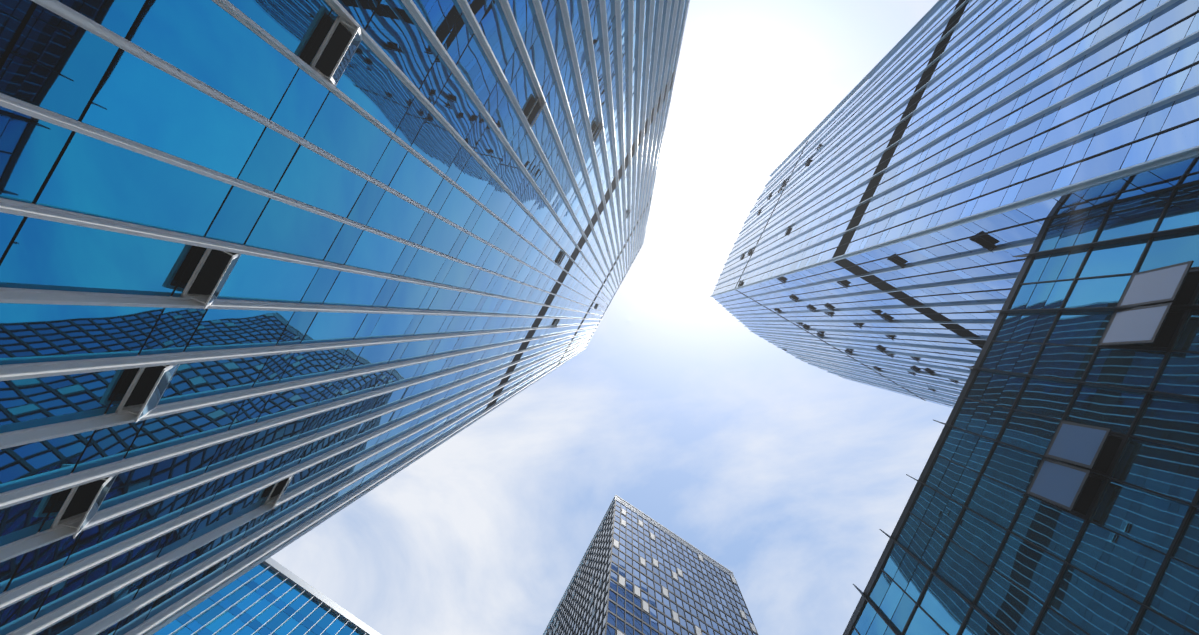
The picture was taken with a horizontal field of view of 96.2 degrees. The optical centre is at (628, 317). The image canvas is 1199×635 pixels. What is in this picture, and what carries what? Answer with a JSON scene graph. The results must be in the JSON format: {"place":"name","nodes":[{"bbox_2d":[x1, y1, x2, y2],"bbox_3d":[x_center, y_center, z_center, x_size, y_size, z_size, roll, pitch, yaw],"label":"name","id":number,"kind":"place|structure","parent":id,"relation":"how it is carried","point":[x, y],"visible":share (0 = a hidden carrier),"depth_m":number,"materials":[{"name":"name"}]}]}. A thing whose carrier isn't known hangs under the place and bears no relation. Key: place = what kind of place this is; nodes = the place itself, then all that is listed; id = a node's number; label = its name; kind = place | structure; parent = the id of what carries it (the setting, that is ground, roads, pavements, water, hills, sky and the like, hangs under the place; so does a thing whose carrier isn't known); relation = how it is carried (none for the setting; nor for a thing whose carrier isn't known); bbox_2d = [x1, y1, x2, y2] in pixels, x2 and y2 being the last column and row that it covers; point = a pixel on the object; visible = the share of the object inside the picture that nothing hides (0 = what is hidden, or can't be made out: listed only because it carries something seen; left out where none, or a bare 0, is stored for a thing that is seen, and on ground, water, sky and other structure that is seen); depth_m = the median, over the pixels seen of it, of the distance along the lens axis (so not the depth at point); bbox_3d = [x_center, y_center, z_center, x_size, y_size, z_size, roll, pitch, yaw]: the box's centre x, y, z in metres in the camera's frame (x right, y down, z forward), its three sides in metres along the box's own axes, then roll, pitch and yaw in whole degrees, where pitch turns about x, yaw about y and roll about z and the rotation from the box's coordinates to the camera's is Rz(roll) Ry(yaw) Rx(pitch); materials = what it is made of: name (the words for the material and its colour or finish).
{"place":"outdoors","nodes":[
{"label":"outdoors","id":0,"kind":"place"},
{"bbox_2d":[271,0,952,634],"label":"sky","id":1,"kind":"structure","parent":0,"point":[783,470],"materials":[{"name":"white"}]},
{"label":"ground","id":2,"kind":"structure","parent":0,"visible":0},
{"bbox_2d":[153,557,380,634],"bbox_3d":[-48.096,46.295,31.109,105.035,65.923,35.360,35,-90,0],"label":"tower","id":3,"kind":"structure","parent":2,"relation":"on","point":[269,596],"depth_m":58.91,"materials":[{"name":"blue glass"}]},
{"bbox_2d":[0,0,689,634],"bbox_3d":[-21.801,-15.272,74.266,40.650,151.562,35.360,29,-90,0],"label":"tower","id":4,"kind":"structure","parent":2,"relation":"on","point":[276,276],"depth_m":11.62,"materials":[{"name":"blue glass"}]},
{"bbox_2d":[543,495,757,634],"bbox_3d":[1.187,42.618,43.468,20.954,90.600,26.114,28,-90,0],"label":"tower","id":5,"kind":"structure","parent":2,"relation":"on","point":[638,572],"depth_m":63.58,"materials":[{"name":"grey glass"}]},
{"bbox_2d":[710,0,1198,407],"bbox_3d":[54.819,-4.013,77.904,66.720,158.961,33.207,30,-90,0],"label":"tower","id":6,"kind":"structure","parent":2,"relation":"on","point":[937,169],"depth_m":41.99,"materials":[{"name":"blue glass"}]},
{"bbox_2d":[843,183,1198,634],"bbox_3d":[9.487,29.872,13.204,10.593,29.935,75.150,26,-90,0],"label":"block","id":7,"kind":"structure","parent":2,"relation":"on","point":[1055,491],"depth_m":20.51,"materials":[{"name":"blue glass"}]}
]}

